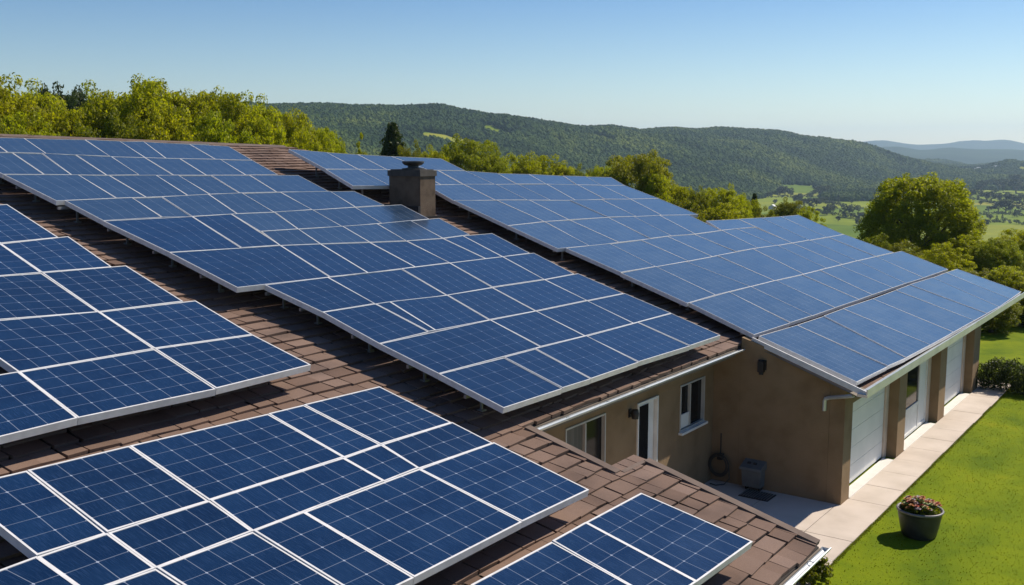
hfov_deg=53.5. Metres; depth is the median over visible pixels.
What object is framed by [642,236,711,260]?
solar panel
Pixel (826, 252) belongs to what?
solar panel
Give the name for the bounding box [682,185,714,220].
broadleaf tree
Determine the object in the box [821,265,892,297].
solar panel
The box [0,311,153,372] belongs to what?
solar panel
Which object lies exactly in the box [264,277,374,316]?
solar panel
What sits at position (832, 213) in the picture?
hedgerow
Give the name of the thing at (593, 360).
solar panel
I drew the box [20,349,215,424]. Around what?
solar panel
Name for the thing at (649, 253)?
solar panel
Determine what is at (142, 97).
broadleaf tree
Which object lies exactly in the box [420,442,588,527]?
solar panel
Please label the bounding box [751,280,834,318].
solar panel
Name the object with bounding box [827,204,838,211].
field tree
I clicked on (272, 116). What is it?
broadleaf tree
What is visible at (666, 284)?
solar panel
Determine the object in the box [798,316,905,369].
solar panel
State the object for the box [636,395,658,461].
door
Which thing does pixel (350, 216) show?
solar panel
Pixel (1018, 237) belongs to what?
shrub
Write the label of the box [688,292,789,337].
solar panel
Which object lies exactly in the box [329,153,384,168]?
solar panel
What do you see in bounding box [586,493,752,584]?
solar panel
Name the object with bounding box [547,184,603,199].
solar panel
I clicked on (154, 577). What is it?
solar panel
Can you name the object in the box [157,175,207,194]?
solar panel
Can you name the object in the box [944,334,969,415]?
garage door
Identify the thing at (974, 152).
mountains
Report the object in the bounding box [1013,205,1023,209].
field tree
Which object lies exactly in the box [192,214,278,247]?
solar panel
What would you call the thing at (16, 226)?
solar panel
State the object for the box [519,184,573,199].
solar panel
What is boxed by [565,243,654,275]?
solar panel
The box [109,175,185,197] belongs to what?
solar panel
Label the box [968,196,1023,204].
hedgerow
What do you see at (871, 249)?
solar panel
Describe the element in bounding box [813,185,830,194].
field tree
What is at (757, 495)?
drain grate
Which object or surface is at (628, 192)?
solar panel
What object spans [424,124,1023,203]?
hills
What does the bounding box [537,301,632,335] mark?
solar panel
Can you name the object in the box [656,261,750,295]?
solar panel
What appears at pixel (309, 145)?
shrub
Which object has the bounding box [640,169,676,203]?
broadleaf tree
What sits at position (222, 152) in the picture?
solar panel
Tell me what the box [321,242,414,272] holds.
solar panel
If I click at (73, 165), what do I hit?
solar panel
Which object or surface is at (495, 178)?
solar panel
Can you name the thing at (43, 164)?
solar panel
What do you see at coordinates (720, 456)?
hose reel
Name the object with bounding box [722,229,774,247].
solar panel
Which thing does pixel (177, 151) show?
solar panel
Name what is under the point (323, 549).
solar panel
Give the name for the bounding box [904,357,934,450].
glazed door
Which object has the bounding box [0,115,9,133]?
broadleaf tree
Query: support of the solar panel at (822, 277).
on the mounting rack at (632, 285)
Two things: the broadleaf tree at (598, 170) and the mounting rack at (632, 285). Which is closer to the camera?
the mounting rack at (632, 285)
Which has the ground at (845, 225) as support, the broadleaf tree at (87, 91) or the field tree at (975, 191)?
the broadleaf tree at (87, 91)
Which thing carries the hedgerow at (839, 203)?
on the ground at (845, 225)
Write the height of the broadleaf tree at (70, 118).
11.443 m
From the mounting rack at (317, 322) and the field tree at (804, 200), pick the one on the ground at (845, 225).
the field tree at (804, 200)
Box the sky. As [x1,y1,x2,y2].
[0,0,1023,144]
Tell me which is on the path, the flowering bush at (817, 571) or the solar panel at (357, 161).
the flowering bush at (817, 571)
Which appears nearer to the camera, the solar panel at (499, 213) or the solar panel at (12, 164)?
the solar panel at (12, 164)
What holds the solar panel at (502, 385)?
attached to the mounting rack at (317, 322)
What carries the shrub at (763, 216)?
on the ground at (845, 225)
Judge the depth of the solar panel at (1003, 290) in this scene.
37.31 m
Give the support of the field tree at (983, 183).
on the hills
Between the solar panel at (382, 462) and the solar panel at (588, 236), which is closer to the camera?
the solar panel at (382, 462)
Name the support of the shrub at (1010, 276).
on the lawn at (1008, 347)
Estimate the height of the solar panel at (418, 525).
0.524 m
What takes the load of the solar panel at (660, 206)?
attached to the mounting rack at (516, 238)
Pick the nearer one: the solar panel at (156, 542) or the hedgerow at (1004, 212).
the solar panel at (156, 542)
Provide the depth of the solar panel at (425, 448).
14.53 m
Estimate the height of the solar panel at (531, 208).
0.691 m
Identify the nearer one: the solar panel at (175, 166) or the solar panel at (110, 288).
the solar panel at (110, 288)
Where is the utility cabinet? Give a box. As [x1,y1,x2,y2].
[739,458,766,490]
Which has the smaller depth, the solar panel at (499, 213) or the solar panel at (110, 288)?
the solar panel at (110, 288)
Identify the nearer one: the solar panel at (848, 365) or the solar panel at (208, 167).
the solar panel at (848, 365)
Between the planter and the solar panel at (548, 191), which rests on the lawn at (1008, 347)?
the planter
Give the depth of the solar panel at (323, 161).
31.98 m
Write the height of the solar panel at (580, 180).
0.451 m
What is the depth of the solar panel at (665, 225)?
34.27 m
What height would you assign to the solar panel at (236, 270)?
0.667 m
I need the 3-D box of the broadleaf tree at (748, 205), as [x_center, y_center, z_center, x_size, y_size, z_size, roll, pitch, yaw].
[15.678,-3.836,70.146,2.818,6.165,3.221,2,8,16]
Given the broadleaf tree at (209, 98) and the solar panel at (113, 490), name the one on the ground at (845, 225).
the broadleaf tree at (209, 98)
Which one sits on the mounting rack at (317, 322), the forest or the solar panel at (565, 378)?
the solar panel at (565, 378)
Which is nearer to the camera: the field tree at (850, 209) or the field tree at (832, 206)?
the field tree at (850, 209)
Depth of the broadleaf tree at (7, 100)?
53.10 m
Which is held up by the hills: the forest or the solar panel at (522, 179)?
the forest
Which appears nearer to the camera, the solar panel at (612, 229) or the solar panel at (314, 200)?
the solar panel at (314, 200)
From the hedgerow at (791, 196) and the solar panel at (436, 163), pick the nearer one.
the solar panel at (436, 163)
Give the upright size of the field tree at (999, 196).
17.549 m
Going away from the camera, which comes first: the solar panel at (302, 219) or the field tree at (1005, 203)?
the solar panel at (302, 219)
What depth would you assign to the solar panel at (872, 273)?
34.28 m
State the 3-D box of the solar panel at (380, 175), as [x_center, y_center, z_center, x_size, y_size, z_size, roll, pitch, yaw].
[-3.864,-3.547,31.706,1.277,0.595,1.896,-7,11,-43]
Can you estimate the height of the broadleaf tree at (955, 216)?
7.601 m
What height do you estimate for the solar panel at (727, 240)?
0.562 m
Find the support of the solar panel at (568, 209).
on the mounting rack at (516, 238)
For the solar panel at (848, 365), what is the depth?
23.90 m
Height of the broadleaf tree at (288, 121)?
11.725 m
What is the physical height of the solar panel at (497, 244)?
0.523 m
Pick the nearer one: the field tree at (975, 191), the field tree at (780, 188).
the field tree at (975, 191)
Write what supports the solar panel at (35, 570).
attached to the house
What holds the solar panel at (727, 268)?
on the mounting rack at (632, 285)
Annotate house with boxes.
[0,134,1023,584]
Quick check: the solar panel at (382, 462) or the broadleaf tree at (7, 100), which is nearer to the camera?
the solar panel at (382, 462)
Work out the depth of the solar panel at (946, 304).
32.42 m
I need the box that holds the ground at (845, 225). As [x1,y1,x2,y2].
[423,133,1023,259]
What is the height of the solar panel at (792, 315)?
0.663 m
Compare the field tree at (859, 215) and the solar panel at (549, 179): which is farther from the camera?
the field tree at (859, 215)
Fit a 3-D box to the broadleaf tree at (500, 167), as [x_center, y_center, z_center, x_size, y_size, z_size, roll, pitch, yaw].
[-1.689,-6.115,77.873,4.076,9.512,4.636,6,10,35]
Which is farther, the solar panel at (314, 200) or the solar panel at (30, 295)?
the solar panel at (314, 200)
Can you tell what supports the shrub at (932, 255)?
on the lawn at (1008, 347)
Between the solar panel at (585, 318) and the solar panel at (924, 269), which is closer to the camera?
the solar panel at (585, 318)
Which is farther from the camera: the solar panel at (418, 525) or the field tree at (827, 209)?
the field tree at (827, 209)
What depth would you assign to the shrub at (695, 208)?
59.62 m
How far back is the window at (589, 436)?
20.20 m
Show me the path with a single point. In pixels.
(839, 529)
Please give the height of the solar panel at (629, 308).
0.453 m
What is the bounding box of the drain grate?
[738,489,775,501]
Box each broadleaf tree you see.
[0,72,61,134]
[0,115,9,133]
[10,77,67,118]
[21,103,105,137]
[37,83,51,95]
[41,81,97,124]
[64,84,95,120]
[77,79,148,133]
[81,73,201,141]
[147,77,237,135]
[190,85,278,144]
[235,93,290,146]
[272,107,322,151]
[288,118,339,152]
[320,126,347,153]
[351,132,367,154]
[396,139,429,157]
[421,144,448,161]
[440,133,505,171]
[467,150,511,173]
[502,150,565,175]
[550,160,575,175]
[568,164,596,176]
[585,165,612,177]
[595,149,682,201]
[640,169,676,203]
[663,183,691,207]
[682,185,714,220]
[699,183,752,218]
[730,192,759,217]
[767,197,805,217]
[853,171,987,262]
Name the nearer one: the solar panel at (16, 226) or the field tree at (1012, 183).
the solar panel at (16, 226)
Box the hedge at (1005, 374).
[975,356,1023,394]
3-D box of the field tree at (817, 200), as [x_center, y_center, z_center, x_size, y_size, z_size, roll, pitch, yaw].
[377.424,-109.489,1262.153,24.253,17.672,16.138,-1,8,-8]
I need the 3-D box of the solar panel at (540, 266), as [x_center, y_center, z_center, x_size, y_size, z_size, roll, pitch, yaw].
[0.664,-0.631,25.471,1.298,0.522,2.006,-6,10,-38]
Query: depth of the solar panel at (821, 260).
34.97 m
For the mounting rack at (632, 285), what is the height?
1.238 m
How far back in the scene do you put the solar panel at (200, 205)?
24.27 m
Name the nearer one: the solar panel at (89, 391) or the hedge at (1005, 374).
the solar panel at (89, 391)
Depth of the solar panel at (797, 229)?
39.51 m
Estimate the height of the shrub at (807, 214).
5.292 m
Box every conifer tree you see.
[379,122,406,156]
[750,193,760,217]
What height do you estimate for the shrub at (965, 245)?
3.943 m
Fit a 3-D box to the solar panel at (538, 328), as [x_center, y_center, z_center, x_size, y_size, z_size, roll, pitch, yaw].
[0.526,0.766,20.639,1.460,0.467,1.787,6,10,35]
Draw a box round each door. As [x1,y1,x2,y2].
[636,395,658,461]
[849,384,892,497]
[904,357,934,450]
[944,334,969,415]
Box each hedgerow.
[770,194,818,197]
[792,203,858,218]
[822,201,866,208]
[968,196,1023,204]
[977,217,1023,224]
[978,210,1023,215]
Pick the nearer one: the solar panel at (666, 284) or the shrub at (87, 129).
the solar panel at (666, 284)
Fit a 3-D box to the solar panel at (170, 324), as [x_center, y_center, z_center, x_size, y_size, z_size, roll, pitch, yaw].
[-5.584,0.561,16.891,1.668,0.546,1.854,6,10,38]
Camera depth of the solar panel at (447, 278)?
22.69 m
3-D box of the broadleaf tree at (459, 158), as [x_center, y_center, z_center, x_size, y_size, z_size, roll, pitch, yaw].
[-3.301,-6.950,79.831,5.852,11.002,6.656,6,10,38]
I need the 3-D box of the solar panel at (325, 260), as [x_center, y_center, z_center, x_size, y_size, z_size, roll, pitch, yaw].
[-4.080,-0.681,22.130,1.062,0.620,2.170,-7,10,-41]
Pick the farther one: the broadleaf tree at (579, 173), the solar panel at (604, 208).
the broadleaf tree at (579, 173)
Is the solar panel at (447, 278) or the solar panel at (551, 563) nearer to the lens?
the solar panel at (551, 563)
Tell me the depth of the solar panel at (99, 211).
22.41 m
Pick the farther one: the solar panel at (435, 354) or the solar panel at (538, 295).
the solar panel at (538, 295)
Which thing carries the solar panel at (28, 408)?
attached to the mounting rack
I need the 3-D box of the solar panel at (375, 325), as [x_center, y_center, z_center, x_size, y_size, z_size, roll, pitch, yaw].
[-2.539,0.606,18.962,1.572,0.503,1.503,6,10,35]
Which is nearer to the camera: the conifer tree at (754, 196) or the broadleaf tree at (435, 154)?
the conifer tree at (754, 196)
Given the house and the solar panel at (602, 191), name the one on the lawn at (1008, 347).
the house
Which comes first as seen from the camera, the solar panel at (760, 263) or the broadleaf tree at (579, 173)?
the solar panel at (760, 263)
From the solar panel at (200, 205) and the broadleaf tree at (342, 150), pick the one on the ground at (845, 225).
the broadleaf tree at (342, 150)
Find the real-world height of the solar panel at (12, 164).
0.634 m
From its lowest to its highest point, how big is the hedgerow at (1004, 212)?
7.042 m
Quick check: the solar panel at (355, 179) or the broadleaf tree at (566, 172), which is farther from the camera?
the broadleaf tree at (566, 172)
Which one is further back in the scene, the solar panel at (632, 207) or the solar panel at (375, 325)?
the solar panel at (632, 207)
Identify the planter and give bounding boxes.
[896,502,943,540]
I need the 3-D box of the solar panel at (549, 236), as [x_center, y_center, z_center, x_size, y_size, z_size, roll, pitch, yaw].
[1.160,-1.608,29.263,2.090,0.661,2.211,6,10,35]
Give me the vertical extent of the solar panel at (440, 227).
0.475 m
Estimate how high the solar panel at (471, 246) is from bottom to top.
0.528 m
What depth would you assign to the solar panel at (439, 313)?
20.31 m
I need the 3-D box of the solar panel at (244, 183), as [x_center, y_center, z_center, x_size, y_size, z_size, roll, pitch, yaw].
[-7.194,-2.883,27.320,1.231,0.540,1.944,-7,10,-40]
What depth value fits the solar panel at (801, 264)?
33.58 m
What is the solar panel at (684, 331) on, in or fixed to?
on the mounting rack at (317, 322)
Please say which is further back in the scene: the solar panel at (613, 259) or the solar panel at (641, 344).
the solar panel at (613, 259)
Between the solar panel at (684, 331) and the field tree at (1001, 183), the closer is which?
the solar panel at (684, 331)
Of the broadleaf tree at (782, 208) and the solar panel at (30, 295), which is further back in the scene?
the broadleaf tree at (782, 208)
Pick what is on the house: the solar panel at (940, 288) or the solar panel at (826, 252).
the solar panel at (940, 288)
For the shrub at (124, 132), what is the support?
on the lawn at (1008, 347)
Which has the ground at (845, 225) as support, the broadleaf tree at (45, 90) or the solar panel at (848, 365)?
the broadleaf tree at (45, 90)
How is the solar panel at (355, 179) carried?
on the mounting rack at (338, 187)
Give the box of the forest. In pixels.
[148,101,1023,201]
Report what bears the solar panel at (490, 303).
on the mounting rack at (317, 322)
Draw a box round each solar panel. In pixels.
[0,138,44,153]
[0,153,43,177]
[0,204,56,243]
[0,244,40,275]
[0,273,95,319]
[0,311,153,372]
[0,371,77,443]
[0,471,104,558]
[0,556,75,584]
[2,236,111,272]
[4,175,114,204]
[13,153,70,174]
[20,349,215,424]
[25,138,108,155]
[27,446,207,532]
[37,533,154,584]
[42,153,105,174]
[42,266,182,311]
[64,197,161,224]
[76,155,138,174]
[80,175,145,197]
[86,140,144,157]
[100,300,252,348]
[103,216,240,256]
[108,501,251,568]
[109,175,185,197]
[110,569,179,584]
[113,157,171,174]
[120,141,164,157]
[130,414,343,500]
[134,197,189,217]
[145,142,213,158]
[146,158,205,175]
[155,335,310,394]
[156,532,338,584]
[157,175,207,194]
[162,194,236,215]
[169,245,328,292]
[180,158,244,175]
[181,176,238,193]
[190,144,250,159]
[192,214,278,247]
[209,193,272,213]
[210,458,383,531]
[211,175,275,192]
[222,160,277,174]
[232,212,297,232]
[243,192,311,211]
[250,175,326,191]
[253,512,413,584]
[261,229,319,244]
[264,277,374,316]
[268,405,379,456]
[275,210,340,228]
[281,191,354,209]
[281,244,367,276]
[288,149,356,171]
[299,226,368,243]
[304,386,450,444]
[305,469,521,584]
[314,207,380,225]
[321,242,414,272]
[322,304,427,348]
[325,169,388,188]
[328,269,444,303]
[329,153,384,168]
[332,191,383,206]
[343,224,405,241]
[344,445,418,481]
[356,205,427,222]
[358,154,421,169]
[359,169,388,184]
[370,241,449,266]
[376,302,434,332]
[378,220,441,240]
[379,320,539,378]
[381,422,491,468]
[390,295,488,331]
[391,156,464,170]
[402,263,491,294]
[407,238,485,262]
[413,218,469,237]
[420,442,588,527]
[435,170,460,184]
[435,184,493,203]
[438,170,492,183]
[438,358,561,413]
[443,236,501,257]
[448,288,534,319]
[451,257,543,286]
[453,200,543,228]
[464,184,526,199]
[464,233,528,256]
[467,171,514,183]
[471,542,628,584]
[492,280,586,310]
[492,311,583,346]
[497,184,549,199]
[497,200,567,221]
[498,173,544,183]
[503,253,573,279]
[504,349,590,392]
[507,222,588,251]
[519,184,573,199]
[529,174,575,184]
[530,200,605,219]
[535,336,638,383]
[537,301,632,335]
[545,220,618,245]
[545,274,622,300]
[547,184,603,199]
[552,522,696,584]
[564,176,599,184]
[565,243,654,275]
[570,199,634,216]
[571,217,649,242]
[579,185,628,198]
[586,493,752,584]
[588,177,622,184]
[588,322,689,365]
[589,293,670,322]
[601,199,659,215]
[602,185,656,198]
[608,216,670,238]
[612,240,687,265]
[620,266,714,306]
[631,198,697,216]
[634,215,694,235]
[638,313,719,349]
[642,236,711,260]
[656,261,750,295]
[660,215,720,233]
[668,234,735,256]
[687,256,773,285]
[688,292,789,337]
[695,230,756,251]
[706,219,754,229]
[717,249,802,280]
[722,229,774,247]
[730,287,812,325]
[739,218,807,242]
[739,228,791,244]
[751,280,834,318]
[754,245,825,273]
[758,325,887,385]
[763,216,826,239]
[776,275,858,310]
[778,243,841,267]
[781,215,842,236]
[793,240,856,263]
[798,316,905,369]
[802,270,871,302]
[810,237,875,260]
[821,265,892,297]
[824,309,930,360]
[829,234,893,256]
[840,261,905,289]
[843,299,953,347]
[859,257,923,285]
[873,290,974,334]
[877,251,947,279]
[896,285,986,322]
[910,277,998,314]
[933,273,1010,306]
[946,269,1020,299]
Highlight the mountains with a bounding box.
[865,140,1023,163]
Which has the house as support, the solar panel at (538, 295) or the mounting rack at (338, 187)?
the mounting rack at (338, 187)
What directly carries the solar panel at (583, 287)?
on the mounting rack at (317, 322)
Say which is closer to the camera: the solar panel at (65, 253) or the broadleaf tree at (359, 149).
the solar panel at (65, 253)
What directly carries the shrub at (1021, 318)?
on the lawn at (1008, 347)
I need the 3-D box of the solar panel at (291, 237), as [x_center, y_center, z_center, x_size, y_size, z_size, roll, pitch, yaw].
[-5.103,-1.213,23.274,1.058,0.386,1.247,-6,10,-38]
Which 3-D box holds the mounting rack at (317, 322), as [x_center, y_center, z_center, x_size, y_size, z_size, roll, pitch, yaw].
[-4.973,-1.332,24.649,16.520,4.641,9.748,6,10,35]
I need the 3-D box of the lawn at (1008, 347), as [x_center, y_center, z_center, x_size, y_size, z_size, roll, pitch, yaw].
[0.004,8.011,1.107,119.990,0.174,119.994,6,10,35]
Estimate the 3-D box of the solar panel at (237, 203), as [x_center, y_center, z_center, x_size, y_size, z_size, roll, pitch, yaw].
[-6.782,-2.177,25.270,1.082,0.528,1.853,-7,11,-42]
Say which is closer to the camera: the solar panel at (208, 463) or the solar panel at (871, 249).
the solar panel at (208, 463)
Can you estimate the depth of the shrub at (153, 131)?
52.70 m
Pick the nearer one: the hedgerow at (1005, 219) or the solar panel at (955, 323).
the solar panel at (955, 323)
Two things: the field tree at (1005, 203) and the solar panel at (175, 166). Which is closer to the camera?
the solar panel at (175, 166)
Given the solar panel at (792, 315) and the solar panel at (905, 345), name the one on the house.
the solar panel at (905, 345)
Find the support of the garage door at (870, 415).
in the house
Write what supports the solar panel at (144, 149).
attached to the mounting rack at (317, 322)
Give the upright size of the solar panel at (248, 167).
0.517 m
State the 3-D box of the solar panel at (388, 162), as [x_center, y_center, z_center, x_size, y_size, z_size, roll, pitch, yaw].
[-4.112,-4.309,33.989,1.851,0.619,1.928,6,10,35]
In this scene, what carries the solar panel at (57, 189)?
attached to the mounting rack at (317, 322)
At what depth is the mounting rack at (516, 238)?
29.67 m
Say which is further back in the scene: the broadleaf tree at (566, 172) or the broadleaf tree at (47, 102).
the broadleaf tree at (566, 172)
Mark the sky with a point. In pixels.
(917, 72)
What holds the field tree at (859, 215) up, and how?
on the ground at (845, 225)
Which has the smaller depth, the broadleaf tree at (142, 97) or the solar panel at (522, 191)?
the solar panel at (522, 191)
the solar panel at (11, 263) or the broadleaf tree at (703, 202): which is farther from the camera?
the broadleaf tree at (703, 202)
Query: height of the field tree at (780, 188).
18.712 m
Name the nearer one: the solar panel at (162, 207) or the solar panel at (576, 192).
the solar panel at (162, 207)
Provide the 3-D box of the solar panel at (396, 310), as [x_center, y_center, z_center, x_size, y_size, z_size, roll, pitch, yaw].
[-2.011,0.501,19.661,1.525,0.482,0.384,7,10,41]
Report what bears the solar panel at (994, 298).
on the house
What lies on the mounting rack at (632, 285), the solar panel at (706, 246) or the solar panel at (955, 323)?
the solar panel at (706, 246)
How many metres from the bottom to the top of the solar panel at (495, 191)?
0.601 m
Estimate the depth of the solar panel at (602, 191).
37.65 m
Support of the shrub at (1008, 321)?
on the lawn at (1008, 347)
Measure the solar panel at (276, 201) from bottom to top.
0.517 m
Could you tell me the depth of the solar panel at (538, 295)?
22.98 m
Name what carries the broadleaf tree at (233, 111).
on the ground at (845, 225)
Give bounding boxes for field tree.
[775,186,786,194]
[781,187,793,193]
[787,190,793,196]
[792,194,802,200]
[801,198,812,205]
[806,197,825,206]
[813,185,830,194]
[819,187,831,192]
[822,206,832,214]
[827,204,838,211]
[839,206,857,216]
[855,213,865,218]
[965,188,983,199]
[974,180,991,189]
[980,191,996,200]
[991,193,1004,200]
[992,201,1000,210]
[994,179,1007,190]
[997,199,1013,212]
[1002,179,1023,192]
[1003,194,1016,200]
[1013,196,1022,204]
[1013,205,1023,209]
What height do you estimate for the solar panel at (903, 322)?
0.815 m
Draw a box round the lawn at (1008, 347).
[811,318,1023,584]
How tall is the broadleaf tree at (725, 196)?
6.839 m
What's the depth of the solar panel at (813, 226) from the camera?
40.95 m
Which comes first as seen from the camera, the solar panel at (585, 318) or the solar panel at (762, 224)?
the solar panel at (585, 318)
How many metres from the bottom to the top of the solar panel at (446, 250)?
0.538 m
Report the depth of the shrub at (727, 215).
59.71 m
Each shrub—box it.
[1,109,60,135]
[61,121,93,136]
[88,106,141,138]
[137,104,195,141]
[192,109,254,143]
[237,115,285,145]
[291,131,320,151]
[673,198,711,221]
[698,202,751,222]
[753,206,778,217]
[796,206,826,226]
[864,232,893,249]
[886,240,928,260]
[917,242,977,272]
[938,234,1002,270]
[963,237,1023,281]
[965,268,1015,288]
[981,300,1023,333]
[982,264,1023,318]
[991,228,1023,283]
[1000,283,1023,325]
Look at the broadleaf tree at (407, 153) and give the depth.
73.28 m
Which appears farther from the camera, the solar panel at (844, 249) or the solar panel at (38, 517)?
the solar panel at (844, 249)
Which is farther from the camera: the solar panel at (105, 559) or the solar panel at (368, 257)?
the solar panel at (368, 257)
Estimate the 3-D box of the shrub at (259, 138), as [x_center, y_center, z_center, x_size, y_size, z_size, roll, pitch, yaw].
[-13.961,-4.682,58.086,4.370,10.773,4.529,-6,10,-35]
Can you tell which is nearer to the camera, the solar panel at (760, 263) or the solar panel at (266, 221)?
the solar panel at (266, 221)
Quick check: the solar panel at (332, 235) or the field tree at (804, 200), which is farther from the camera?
the field tree at (804, 200)
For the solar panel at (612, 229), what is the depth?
31.76 m
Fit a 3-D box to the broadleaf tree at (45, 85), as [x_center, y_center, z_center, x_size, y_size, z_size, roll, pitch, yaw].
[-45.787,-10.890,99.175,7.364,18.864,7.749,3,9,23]
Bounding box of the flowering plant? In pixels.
[900,495,941,514]
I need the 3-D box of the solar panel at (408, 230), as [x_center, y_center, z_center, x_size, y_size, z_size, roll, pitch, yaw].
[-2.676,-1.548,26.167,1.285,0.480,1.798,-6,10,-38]
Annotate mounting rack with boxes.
[0,143,485,411]
[305,162,362,194]
[459,207,564,260]
[623,278,749,337]
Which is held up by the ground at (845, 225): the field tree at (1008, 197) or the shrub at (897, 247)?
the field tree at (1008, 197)
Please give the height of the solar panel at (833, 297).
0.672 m
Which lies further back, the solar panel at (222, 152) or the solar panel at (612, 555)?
the solar panel at (222, 152)
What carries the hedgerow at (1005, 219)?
on the ground at (845, 225)
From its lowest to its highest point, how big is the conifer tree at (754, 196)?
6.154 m
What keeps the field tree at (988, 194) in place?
on the hills
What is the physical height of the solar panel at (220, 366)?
0.505 m
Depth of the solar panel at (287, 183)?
28.45 m
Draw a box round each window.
[565,413,605,461]
[678,376,707,435]
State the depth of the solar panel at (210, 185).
26.45 m
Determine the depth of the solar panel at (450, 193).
31.89 m
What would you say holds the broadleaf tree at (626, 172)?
on the ground at (845, 225)
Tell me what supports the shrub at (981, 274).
on the lawn at (1008, 347)
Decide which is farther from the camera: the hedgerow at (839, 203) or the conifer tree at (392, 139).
the hedgerow at (839, 203)
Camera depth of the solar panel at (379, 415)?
15.09 m
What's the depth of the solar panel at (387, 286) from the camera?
21.24 m
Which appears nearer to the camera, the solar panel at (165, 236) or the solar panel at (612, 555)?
the solar panel at (612, 555)
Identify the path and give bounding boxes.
[704,383,1008,584]
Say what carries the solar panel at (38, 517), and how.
attached to the mounting rack
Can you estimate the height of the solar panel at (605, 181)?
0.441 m
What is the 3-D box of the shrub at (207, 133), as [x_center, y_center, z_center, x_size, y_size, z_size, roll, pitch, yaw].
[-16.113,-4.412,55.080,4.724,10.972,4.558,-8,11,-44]
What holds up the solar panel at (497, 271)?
on the mounting rack at (317, 322)
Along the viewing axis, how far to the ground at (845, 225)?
1053.80 m
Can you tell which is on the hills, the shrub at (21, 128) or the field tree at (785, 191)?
the field tree at (785, 191)
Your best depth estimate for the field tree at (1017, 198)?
1301.26 m
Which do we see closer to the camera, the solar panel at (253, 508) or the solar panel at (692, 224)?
the solar panel at (253, 508)
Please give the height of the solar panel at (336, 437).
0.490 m
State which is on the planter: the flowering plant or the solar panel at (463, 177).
the flowering plant
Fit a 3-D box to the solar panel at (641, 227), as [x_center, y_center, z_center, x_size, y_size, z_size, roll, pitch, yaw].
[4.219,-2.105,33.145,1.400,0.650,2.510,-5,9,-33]
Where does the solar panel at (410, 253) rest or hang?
attached to the mounting rack at (317, 322)
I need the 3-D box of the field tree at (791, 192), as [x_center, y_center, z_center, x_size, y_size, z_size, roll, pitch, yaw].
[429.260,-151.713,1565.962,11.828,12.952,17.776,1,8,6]
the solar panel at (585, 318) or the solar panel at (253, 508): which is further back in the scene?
the solar panel at (585, 318)
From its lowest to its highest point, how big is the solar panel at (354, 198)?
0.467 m
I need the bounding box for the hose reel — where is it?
[708,433,729,485]
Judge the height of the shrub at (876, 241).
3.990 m
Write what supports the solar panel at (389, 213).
attached to the mounting rack at (317, 322)
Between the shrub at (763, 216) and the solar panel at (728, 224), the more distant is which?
the shrub at (763, 216)
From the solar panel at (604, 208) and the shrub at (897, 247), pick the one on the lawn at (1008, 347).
the shrub at (897, 247)
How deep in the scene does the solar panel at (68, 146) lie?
27.13 m
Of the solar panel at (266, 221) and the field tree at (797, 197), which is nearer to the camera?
the solar panel at (266, 221)
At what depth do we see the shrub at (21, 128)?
51.08 m
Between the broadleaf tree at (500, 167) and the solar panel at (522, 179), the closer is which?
the solar panel at (522, 179)
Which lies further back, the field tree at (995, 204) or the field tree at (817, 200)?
the field tree at (817, 200)
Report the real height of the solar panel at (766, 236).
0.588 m
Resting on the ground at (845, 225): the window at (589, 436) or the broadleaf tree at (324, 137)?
the broadleaf tree at (324, 137)
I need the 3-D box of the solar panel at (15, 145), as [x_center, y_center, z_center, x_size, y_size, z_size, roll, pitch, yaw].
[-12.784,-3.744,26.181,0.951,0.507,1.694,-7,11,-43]
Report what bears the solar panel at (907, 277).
attached to the mounting rack at (632, 285)
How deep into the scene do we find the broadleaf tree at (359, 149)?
71.18 m
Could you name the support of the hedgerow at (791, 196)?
on the hills
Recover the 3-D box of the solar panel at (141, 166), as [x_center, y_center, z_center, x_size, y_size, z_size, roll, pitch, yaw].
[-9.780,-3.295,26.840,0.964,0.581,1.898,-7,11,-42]
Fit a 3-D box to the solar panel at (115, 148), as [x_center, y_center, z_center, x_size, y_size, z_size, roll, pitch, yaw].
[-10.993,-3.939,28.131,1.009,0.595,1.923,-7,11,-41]
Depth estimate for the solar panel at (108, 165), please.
26.15 m
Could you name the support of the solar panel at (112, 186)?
attached to the mounting rack at (317, 322)
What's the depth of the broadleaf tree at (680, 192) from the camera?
68.98 m
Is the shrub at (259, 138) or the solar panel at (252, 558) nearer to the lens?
the solar panel at (252, 558)
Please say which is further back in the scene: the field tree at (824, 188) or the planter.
the field tree at (824, 188)
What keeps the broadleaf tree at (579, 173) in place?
on the ground at (845, 225)
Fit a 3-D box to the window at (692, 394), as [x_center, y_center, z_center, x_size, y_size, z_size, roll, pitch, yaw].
[4.223,2.631,23.788,0.190,1.153,1.370,6,10,35]
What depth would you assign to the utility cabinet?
24.08 m
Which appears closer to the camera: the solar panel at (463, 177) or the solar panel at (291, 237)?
the solar panel at (291, 237)
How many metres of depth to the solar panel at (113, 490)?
11.72 m
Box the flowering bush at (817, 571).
[796,554,833,584]
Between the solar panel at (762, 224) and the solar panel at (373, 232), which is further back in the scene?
the solar panel at (762, 224)
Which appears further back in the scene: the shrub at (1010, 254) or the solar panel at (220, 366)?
the shrub at (1010, 254)
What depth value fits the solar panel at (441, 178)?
33.34 m

